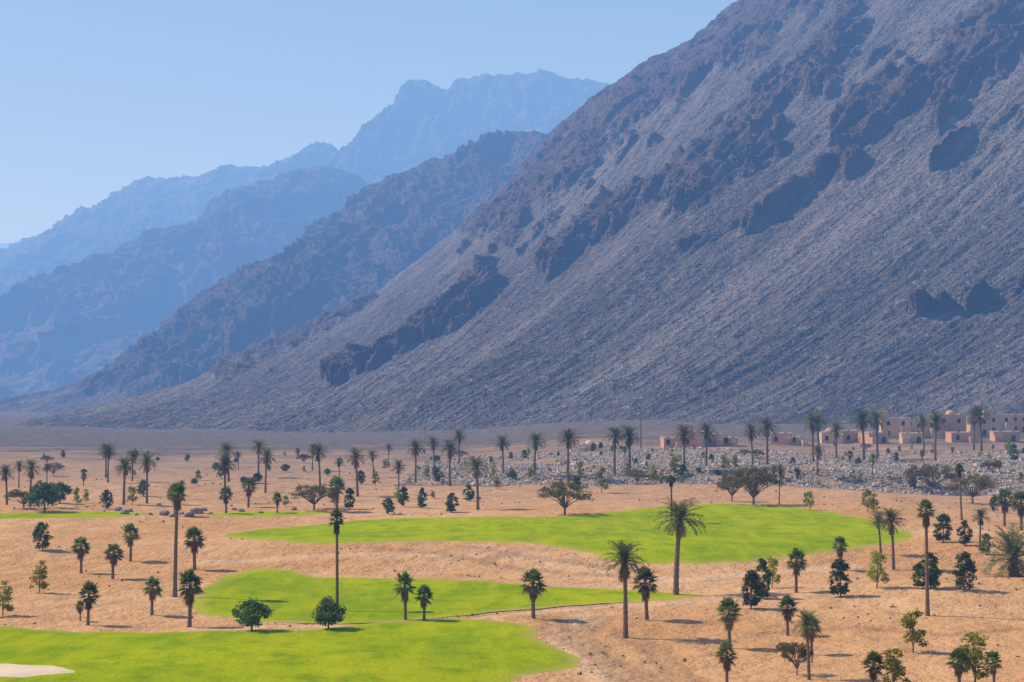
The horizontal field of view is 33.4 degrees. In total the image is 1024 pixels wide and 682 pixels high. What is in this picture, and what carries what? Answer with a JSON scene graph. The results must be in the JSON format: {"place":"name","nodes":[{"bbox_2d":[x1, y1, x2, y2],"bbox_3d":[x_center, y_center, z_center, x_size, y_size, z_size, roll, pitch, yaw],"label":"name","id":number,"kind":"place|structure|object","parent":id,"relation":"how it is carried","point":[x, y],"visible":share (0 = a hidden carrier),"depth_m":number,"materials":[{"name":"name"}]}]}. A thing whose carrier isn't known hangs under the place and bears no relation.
{"place":"outdoors","nodes":[
{"label":"outdoors","id":0,"kind":"place"},
{"bbox_2d":[0,165,368,399],"bbox_3d":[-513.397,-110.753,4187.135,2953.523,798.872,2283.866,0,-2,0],"label":"mountain","id":1,"kind":"structure","parent":0,"point":[63,325],"depth_m":3856.04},
{"bbox_2d":[0,129,553,412],"bbox_3d":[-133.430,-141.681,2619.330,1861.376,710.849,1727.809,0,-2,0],"label":"mountain","id":2,"kind":"structure","parent":0,"point":[383,232],"depth_m":2330.87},
{"bbox_2d":[0,68,610,295],"bbox_3d":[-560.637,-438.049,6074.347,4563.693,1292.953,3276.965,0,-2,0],"label":"mountain","id":3,"kind":"structure","parent":0,"point":[416,123],"depth_m":6390.35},
{"bbox_2d":[0,0,736,243],"label":"sky","id":4,"kind":"structure","parent":0,"point":[98,97],"materials":[{"name":"blue"}]},
{"bbox_2d":[0,412,1023,681],"bbox_3d":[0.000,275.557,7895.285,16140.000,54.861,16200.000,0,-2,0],"label":"ground","id":5,"kind":"structure","parent":0,"point":[668,636],"depth_m":218.09,"materials":[{"name":"sand"}]},
{"bbox_2d":[0,580,14,615],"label":"young tree","id":6,"kind":"object","parent":5,"relation":"on","point":[5,597],"visible":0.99,"depth_m":168.06,"materials":[{"name":"green plant"}]},
{"bbox_2d":[4,489,33,507],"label":"acacia tree","id":7,"kind":"object","parent":5,"relation":"on","point":[19,493],"visible":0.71,"depth_m":283.92,"materials":[{"name":"green plant"}]},
{"bbox_2d":[21,459,40,506],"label":"date palm","id":8,"kind":"object","parent":5,"relation":"on","point":[32,465],"visible":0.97,"depth_m":288.49,"materials":[{"name":"green plant"}]},
{"bbox_2d":[0,663,74,676],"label":"sand bunker","id":9,"kind":"object","parent":5,"relation":"on","point":[11,670],"visible":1,"depth_m":131.03},
{"bbox_2d":[28,560,49,592],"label":"young tree","id":10,"kind":"object","parent":5,"relation":"on","point":[40,574],"visible":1,"depth_m":185.21,"materials":[{"name":"green plant"}]},
{"bbox_2d":[32,522,53,549],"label":"evergreen tree","id":11,"kind":"object","parent":5,"relation":"on","point":[38,531],"visible":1,"depth_m":220.76,"materials":[{"name":"green plant"}]},
{"bbox_2d":[26,480,61,511],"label":"round tree","id":12,"kind":"object","parent":5,"relation":"on","point":[49,495],"visible":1,"depth_m":278.98,"materials":[{"name":"green plant"}]},
{"bbox_2d":[0,512,144,518],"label":"fairway grass","id":13,"kind":"structure","parent":5,"relation":"on","point":[29,515],"depth_m":274.40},
{"bbox_2d":[70,536,89,572],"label":"fan palm","id":14,"kind":"object","parent":5,"relation":"on","point":[81,542],"visible":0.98,"depth_m":204.56,"materials":[{"name":"green plant"}]},
{"bbox_2d":[78,579,100,624],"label":"fan palm","id":15,"kind":"object","parent":5,"relation":"on","point":[89,600],"visible":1,"depth_m":162.65,"materials":[{"name":"green plant"}]},
{"bbox_2d":[102,543,124,578],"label":"fan palm","id":16,"kind":"object","parent":5,"relation":"on","point":[112,557],"visible":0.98,"depth_m":198.16,"materials":[{"name":"green plant"}]},
{"bbox_2d":[113,455,138,504],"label":"date palm","id":17,"kind":"object","parent":5,"relation":"on","point":[125,463],"visible":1,"depth_m":301.17,"materials":[{"name":"green plant"}]},
{"bbox_2d":[121,523,140,560],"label":"fan palm","id":18,"kind":"object","parent":5,"relation":"on","point":[129,528],"visible":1,"depth_m":214.37,"materials":[{"name":"green plant"}]},
{"bbox_2d":[136,451,158,502],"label":"date palm","id":19,"kind":"object","parent":5,"relation":"on","point":[146,462],"visible":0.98,"depth_m":306.11,"materials":[{"name":"green plant"}]},
{"bbox_2d":[142,576,164,614],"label":"fan palm","id":20,"kind":"object","parent":5,"relation":"on","point":[151,584],"visible":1,"depth_m":169.63,"materials":[{"name":"green plant"}]},
{"bbox_2d":[165,481,186,596],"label":"tall fan palm","id":21,"kind":"object","parent":5,"relation":"on","point":[177,487],"visible":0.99,"depth_m":183.90,"materials":[{"name":"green plant"}]},
{"bbox_2d":[178,568,204,626],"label":"fan palm","id":22,"kind":"object","parent":5,"relation":"on","point":[188,577],"visible":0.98,"depth_m":161.29,"materials":[{"name":"green plant"}]},
{"bbox_2d":[183,525,205,569],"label":"fan palm","id":23,"kind":"object","parent":5,"relation":"on","point":[193,531],"visible":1,"depth_m":208.16,"materials":[{"name":"green plant"}]},
{"bbox_2d":[212,454,236,494],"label":"date palm","id":24,"kind":"object","parent":5,"relation":"on","point":[223,465],"visible":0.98,"depth_m":315.37,"materials":[{"name":"green plant"}]},
{"bbox_2d":[240,476,257,507],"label":"fan palm","id":25,"kind":"object","parent":5,"relation":"on","point":[249,489],"visible":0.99,"depth_m":298.31,"materials":[{"name":"green plant"}]},
{"bbox_2d":[231,597,274,630],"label":"round tree","id":26,"kind":"object","parent":5,"relation":"on","point":[250,607],"visible":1,"depth_m":156.71,"materials":[{"name":"green plant"}]},
{"bbox_2d":[256,447,274,492],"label":"date palm","id":27,"kind":"object","parent":5,"relation":"on","point":[267,459],"visible":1,"depth_m":344.37,"materials":[{"name":"green plant"}]},
{"bbox_2d":[206,511,330,516],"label":"fairway grass","id":28,"kind":"structure","parent":5,"relation":"on","point":[264,514],"depth_m":283.03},
{"bbox_2d":[0,619,580,681],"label":"fairway grass","id":29,"kind":"structure","parent":5,"relation":"on","point":[453,650],"depth_m":142.06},
{"bbox_2d":[289,483,333,509],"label":"acacia tree","id":30,"kind":"object","parent":5,"relation":"on","point":[311,491],"visible":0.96,"depth_m":289.22,"materials":[{"name":"green plant"}]},
{"bbox_2d":[307,442,328,485],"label":"date palm","id":31,"kind":"object","parent":5,"relation":"on","point":[318,448],"visible":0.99,"depth_m":361.38,"materials":[{"name":"green plant"}]},
{"bbox_2d":[310,594,346,628],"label":"round tree","id":32,"kind":"object","parent":5,"relation":"on","point":[327,611],"visible":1,"depth_m":157.64,"materials":[{"name":"green plant"}]},
{"bbox_2d":[327,507,345,609],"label":"tall fan palm","id":33,"kind":"object","parent":5,"relation":"on","point":[337,514],"visible":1,"depth_m":172.96,"materials":[{"name":"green plant"}]},
{"bbox_2d":[327,475,346,509],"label":"fan palm","id":34,"kind":"object","parent":5,"relation":"on","point":[335,490],"visible":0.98,"depth_m":286.47,"materials":[{"name":"green plant"}]},
{"bbox_2d":[344,446,367,495],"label":"date palm","id":35,"kind":"object","parent":5,"relation":"on","point":[354,459],"visible":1,"depth_m":336.10,"materials":[{"name":"green plant"}]},
{"bbox_2d":[392,570,417,619],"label":"fan palm","id":36,"kind":"object","parent":5,"relation":"on","point":[404,579],"visible":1,"depth_m":164.37,"materials":[{"name":"green plant"}]},
{"bbox_2d":[405,438,424,482],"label":"date palm","id":37,"kind":"object","parent":5,"relation":"on","point":[415,445],"visible":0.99,"depth_m":379.71,"materials":[{"name":"green plant"}]},
{"bbox_2d":[414,583,433,620],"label":"fan palm","id":38,"kind":"object","parent":5,"relation":"on","point":[424,590],"visible":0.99,"depth_m":163.34,"materials":[{"name":"green plant"}]},
{"bbox_2d":[192,568,701,623],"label":"fairway grass","id":39,"kind":"structure","parent":5,"relation":"on","point":[291,596],"depth_m":182.41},
{"bbox_2d":[439,437,460,485],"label":"date palm","id":40,"kind":"object","parent":5,"relation":"on","point":[450,446],"visible":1,"depth_m":361.35,"materials":[{"name":"green plant"}]},
{"bbox_2d":[462,455,490,509],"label":"date palm","id":41,"kind":"object","parent":5,"relation":"on","point":[477,474],"visible":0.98,"depth_m":285.47,"materials":[{"name":"green plant"}]},
{"bbox_2d":[1,431,1023,674],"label":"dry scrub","id":42,"kind":"object","parent":5,"relation":"on","point":[580,673],"visible":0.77,"depth_m":233.47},
{"bbox_2d":[519,567,546,618],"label":"fan palm","id":43,"kind":"object","parent":5,"relation":"on","point":[534,589],"visible":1,"depth_m":165.13,"materials":[{"name":"green plant"}]},
{"bbox_2d":[524,432,546,475],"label":"date palm","id":44,"kind":"object","parent":5,"relation":"on","point":[535,437],"visible":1,"depth_m":378.61,"materials":[{"name":"green plant"}]},
{"bbox_2d":[537,480,594,514],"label":"acacia tree","id":45,"kind":"object","parent":5,"relation":"on","point":[562,492],"visible":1,"depth_m":270.71,"materials":[{"name":"green plant"}]},
{"bbox_2d":[223,504,913,563],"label":"fairway grass","id":46,"kind":"structure","parent":5,"relation":"on","point":[743,533],"depth_m":244.11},
{"bbox_2d":[555,428,581,478],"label":"date palm","id":47,"kind":"object","parent":5,"relation":"on","point":[569,443],"visible":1,"depth_m":374.38,"materials":[{"name":"green plant"}]},
{"bbox_2d":[604,426,625,474],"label":"date palm","id":48,"kind":"object","parent":5,"relation":"on","point":[615,434],"visible":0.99,"depth_m":378.32,"materials":[{"name":"green plant"}]},
{"bbox_2d":[603,540,649,637],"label":"date palm","id":49,"kind":"object","parent":5,"relation":"on","point":[624,557],"visible":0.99,"depth_m":155.51,"materials":[{"name":"green plant"}]},
{"bbox_2d":[618,425,641,475],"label":"date palm","id":50,"kind":"object","parent":5,"relation":"on","point":[629,438],"visible":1,"depth_m":377.11,"materials":[{"name":"green plant"}]},
{"bbox_2d":[631,566,657,619],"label":"fan palm","id":51,"kind":"object","parent":5,"relation":"on","point":[646,573],"visible":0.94,"depth_m":165.49,"materials":[{"name":"green plant"}]},
{"bbox_2d":[660,436,681,447],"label":"village house","id":52,"kind":"structure","parent":5,"relation":"on","point":[668,441],"depth_m":502.66,"materials":[{"name":"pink paint"}]},
{"bbox_2d":[653,497,705,594],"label":"date palm","id":53,"kind":"object","parent":5,"relation":"on","point":[680,512],"visible":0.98,"depth_m":185.00,"materials":[{"name":"green plant"}]},
{"bbox_2d":[673,423,695,465],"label":"date palm","id":54,"kind":"object","parent":5,"relation":"on","point":[682,435],"visible":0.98,"depth_m":379.82,"materials":[{"name":"green plant"}]},
{"bbox_2d":[679,424,708,446],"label":"village house","id":55,"kind":"structure","parent":5,"relation":"on","point":[697,442],"depth_m":509.26,"materials":[{"name":"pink paint"}]},
{"bbox_2d":[694,421,716,466],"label":"date palm","id":56,"kind":"object","parent":5,"relation":"on","point":[705,433],"visible":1,"depth_m":389.94,"materials":[{"name":"green plant"}]},
{"bbox_2d":[394,446,1023,495],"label":"stone rubble","id":57,"kind":"object","parent":5,"relation":"on","point":[833,464],"visible":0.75,"depth_m":397.25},
{"bbox_2d":[714,641,737,681],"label":"fan palm","id":58,"kind":"object","parent":5,"relation":"on","point":[726,661],"visible":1,"depth_m":129.77,"materials":[{"name":"green plant"}]},
{"bbox_2d":[716,596,742,643],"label":"fan palm","id":59,"kind":"object","parent":5,"relation":"on","point":[728,605],"visible":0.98,"depth_m":149.10,"materials":[{"name":"green plant"}]},
{"bbox_2d":[716,473,746,500],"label":"acacia tree","id":60,"kind":"object","parent":5,"relation":"on","point":[726,479],"visible":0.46,"depth_m":317.93,"materials":[{"name":"green plant"}]},
{"bbox_2d":[719,466,784,504],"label":"acacia tree","id":61,"kind":"object","parent":5,"relation":"on","point":[753,483],"visible":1,"depth_m":302.62,"materials":[{"name":"green plant"}]},
{"bbox_2d":[741,569,762,608],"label":"evergreen tree","id":62,"kind":"object","parent":5,"relation":"on","point":[751,576],"visible":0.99,"depth_m":171.62,"materials":[{"name":"green plant"}]},
{"bbox_2d":[754,558,773,598],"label":"evergreen tree","id":63,"kind":"object","parent":5,"relation":"on","point":[765,589],"visible":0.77,"depth_m":179.17,"materials":[{"name":"green plant"}]},
{"bbox_2d":[755,417,780,465],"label":"date palm","id":64,"kind":"object","parent":5,"relation":"on","point":[767,424],"visible":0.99,"depth_m":394.87,"materials":[{"name":"green plant"}]},
{"bbox_2d":[766,555,780,587],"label":"young tree","id":65,"kind":"object","parent":5,"relation":"on","point":[774,561],"visible":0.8,"depth_m":188.62,"materials":[{"name":"green plant"}]},
{"bbox_2d":[771,432,791,444],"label":"village house","id":66,"kind":"structure","parent":5,"relation":"on","point":[782,438],"depth_m":548.72,"materials":[{"name":"paint"}]},
{"bbox_2d":[778,594,798,635],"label":"fan palm","id":67,"kind":"object","parent":5,"relation":"on","point":[786,613],"visible":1,"depth_m":155.96,"materials":[{"name":"green plant"}]},
{"bbox_2d":[780,642,813,675],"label":"acacia tree","id":68,"kind":"object","parent":5,"relation":"on","point":[795,647],"visible":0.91,"depth_m":134.70,"materials":[{"name":"brown plant"}]},
{"bbox_2d":[786,547,808,592],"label":"fan palm","id":69,"kind":"object","parent":5,"relation":"on","point":[796,565],"visible":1,"depth_m":182.78,"materials":[{"name":"green plant"}]},
{"bbox_2d":[790,607,821,679],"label":"date palm","id":70,"kind":"object","parent":5,"relation":"on","point":[806,621],"visible":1,"depth_m":132.39,"materials":[{"name":"green plant"}]},
{"bbox_2d":[803,411,823,461],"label":"date palm","id":71,"kind":"object","parent":5,"relation":"on","point":[812,426],"visible":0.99,"depth_m":417.39,"materials":[{"name":"green plant"}]},
{"bbox_2d":[819,428,843,443],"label":"village house","id":72,"kind":"structure","parent":5,"relation":"on","point":[825,437],"depth_m":558.89,"materials":[{"name":"paint"}]},
{"bbox_2d":[831,536,847,558],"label":"fan palm","id":73,"kind":"object","parent":5,"relation":"on","point":[841,548],"visible":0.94,"depth_m":208.72,"materials":[{"name":"green plant"}]},
{"bbox_2d":[827,558,852,596],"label":"evergreen tree","id":74,"kind":"object","parent":5,"relation":"on","point":[840,566],"visible":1,"depth_m":178.18,"materials":[{"name":"green plant"}]},
{"bbox_2d":[837,429,861,442],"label":"village house","id":75,"kind":"structure","parent":5,"relation":"on","point":[850,436],"depth_m":563.71,"materials":[{"name":"paint"}]},
{"bbox_2d":[850,408,875,460],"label":"date palm","id":76,"kind":"object","parent":5,"relation":"on","point":[862,416],"visible":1,"depth_m":455.74,"materials":[{"name":"green plant"}]},
{"bbox_2d":[858,431,888,443],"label":"village house","id":77,"kind":"structure","parent":5,"relation":"on","point":[870,437],"depth_m":557.70,"materials":[{"name":"paint"}]},
{"bbox_2d":[862,650,887,681],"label":"fan palm","id":78,"kind":"object","parent":5,"relation":"on","point":[873,670],"visible":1,"depth_m":124.26,"materials":[{"name":"green plant"}]},
{"bbox_2d":[865,408,888,458],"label":"date palm","id":79,"kind":"object","parent":5,"relation":"on","point":[876,417],"visible":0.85,"depth_m":462.93,"materials":[{"name":"green plant"}]},
{"bbox_2d":[867,549,889,588],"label":"young tree","id":80,"kind":"object","parent":5,"relation":"on","point":[875,561],"visible":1,"depth_m":181.97,"materials":[{"name":"green plant"}]},
{"bbox_2d":[874,506,906,569],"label":"date palm","id":81,"kind":"object","parent":5,"relation":"on","point":[891,515],"visible":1,"depth_m":209.94,"materials":[{"name":"green plant"}]},
{"bbox_2d":[879,411,910,437],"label":"village house","id":82,"kind":"structure","parent":5,"relation":"on","point":[894,427],"depth_m":593.08,"materials":[{"name":"paint"}]},
{"bbox_2d":[881,648,910,681],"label":"young tree","id":83,"kind":"object","parent":5,"relation":"on","point":[896,668],"visible":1,"depth_m":125.21,"materials":[{"name":"green plant"}]},
{"bbox_2d":[899,432,924,443],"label":"village house","id":84,"kind":"structure","parent":5,"relation":"on","point":[908,438],"depth_m":557.28,"materials":[{"name":"paint"}]},
{"bbox_2d":[900,608,928,652],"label":"young tree","id":85,"kind":"object","parent":5,"relation":"on","point":[909,622],"visible":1,"depth_m":143.86,"materials":[{"name":"green plant"}]},
{"bbox_2d":[910,562,924,588],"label":"evergreen tree","id":86,"kind":"object","parent":5,"relation":"on","point":[917,582],"visible":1,"depth_m":180.29,"materials":[{"name":"green plant"}]},
{"bbox_2d":[911,420,939,438],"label":"village house","id":87,"kind":"structure","parent":5,"relation":"on","point":[930,433],"depth_m":592.69,"materials":[{"name":"paint"}]},
{"bbox_2d":[915,499,936,615],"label":"tall fan palm","id":88,"kind":"object","parent":5,"relation":"on","point":[925,504],"visible":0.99,"depth_m":164.92,"materials":[{"name":"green plant"}]},
{"bbox_2d":[918,551,942,588],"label":"evergreen tree","id":89,"kind":"object","parent":5,"relation":"on","point":[935,571],"visible":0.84,"depth_m":179.66,"materials":[{"name":"green plant"}]},
{"bbox_2d":[903,463,958,492],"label":"acacia tree","id":90,"kind":"object","parent":5,"relation":"on","point":[925,473],"visible":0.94,"depth_m":366.96,"materials":[{"name":"green plant"}]},
{"bbox_2d":[924,410,947,460],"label":"date palm","id":91,"kind":"object","parent":5,"relation":"on","point":[935,419],"visible":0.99,"depth_m":455.56,"materials":[{"name":"green plant"}]},
{"bbox_2d":[932,513,952,541],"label":"evergreen tree","id":92,"kind":"object","parent":5,"relation":"on","point":[941,525],"visible":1,"depth_m":229.04,"materials":[{"name":"green plant"}]},
{"bbox_2d":[938,410,965,436],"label":"village house","id":93,"kind":"structure","parent":5,"relation":"on","point":[954,422],"depth_m":609.84,"materials":[{"name":"paint"}]},
{"bbox_2d":[944,645,971,681],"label":"fan palm","id":94,"kind":"object","parent":5,"relation":"on","point":[958,667],"visible":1,"depth_m":124.18,"materials":[{"name":"green plant"}]},
{"bbox_2d":[945,431,978,442],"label":"village house","id":95,"kind":"structure","parent":5,"relation":"on","point":[959,437],"depth_m":563.88,"materials":[{"name":"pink paint"}]},
{"bbox_2d":[951,551,977,590],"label":"evergreen tree","id":96,"kind":"object","parent":5,"relation":"on","point":[968,566],"visible":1,"depth_m":177.54,"materials":[{"name":"green plant"}]},
{"bbox_2d":[956,520,973,545],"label":"evergreen tree","id":97,"kind":"object","parent":5,"relation":"on","point":[966,538],"visible":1,"depth_m":224.86,"materials":[{"name":"green plant"}]},
{"bbox_2d":[946,473,998,502],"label":"acacia tree","id":98,"kind":"object","parent":5,"relation":"on","point":[980,483],"visible":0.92,"depth_m":330.40,"materials":[{"name":"green plant"}]},
{"bbox_2d":[956,632,989,681],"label":"young tree","id":99,"kind":"object","parent":5,"relation":"on","point":[977,651],"visible":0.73,"depth_m":127.18,"materials":[{"name":"green plant"}]},
{"bbox_2d":[966,416,989,435],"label":"village house","id":100,"kind":"structure","parent":5,"relation":"on","point":[985,425],"depth_m":622.43,"materials":[{"name":"paint"}]},
{"bbox_2d":[967,405,992,451],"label":"date palm","id":101,"kind":"object","parent":5,"relation":"on","point":[978,411],"visible":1,"depth_m":496.41,"materials":[{"name":"green plant"}]},
{"bbox_2d":[972,508,990,549],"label":"date palm","id":102,"kind":"object","parent":5,"relation":"on","point":[981,514],"visible":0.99,"depth_m":221.50,"materials":[{"name":"green plant"}]},
{"bbox_2d":[982,650,1002,681],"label":"fan palm","id":103,"kind":"object","parent":5,"relation":"on","point":[994,665],"visible":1,"depth_m":125.32,"materials":[{"name":"green plant"}]},
{"bbox_2d":[982,408,1014,430],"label":"village house","id":104,"kind":"structure","parent":5,"relation":"on","point":[1002,422],"depth_m":649.41,"materials":[{"name":"paint"}]},
{"bbox_2d":[975,522,1023,576],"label":"young date palm","id":105,"kind":"object","parent":5,"relation":"on","point":[1011,547],"visible":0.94,"depth_m":203.37,"materials":[{"name":"green plant"}]},
{"bbox_2d":[989,430,1019,441],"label":"village house","id":106,"kind":"structure","parent":5,"relation":"on","point":[1003,436],"depth_m":578.09,"materials":[{"name":"paint"}]},
{"bbox_2d":[995,488,1013,525],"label":"fan palm","id":107,"kind":"object","parent":5,"relation":"on","point":[1004,504],"visible":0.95,"depth_m":267.08,"materials":[{"name":"green plant"}]},
{"bbox_2d":[1010,489,1023,530],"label":"fan palm","id":108,"kind":"object","parent":5,"relation":"on","point":[1018,506],"visible":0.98,"depth_m":257.56,"materials":[{"name":"green plant"}]},
{"bbox_2d":[13,0,1023,432],"bbox_3d":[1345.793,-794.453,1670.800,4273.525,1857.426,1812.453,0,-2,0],"label":"mountain","id":109,"kind":"structure","parent":0,"point":[759,210],"depth_m":1079.19,"materials":[{"name":"stone"}]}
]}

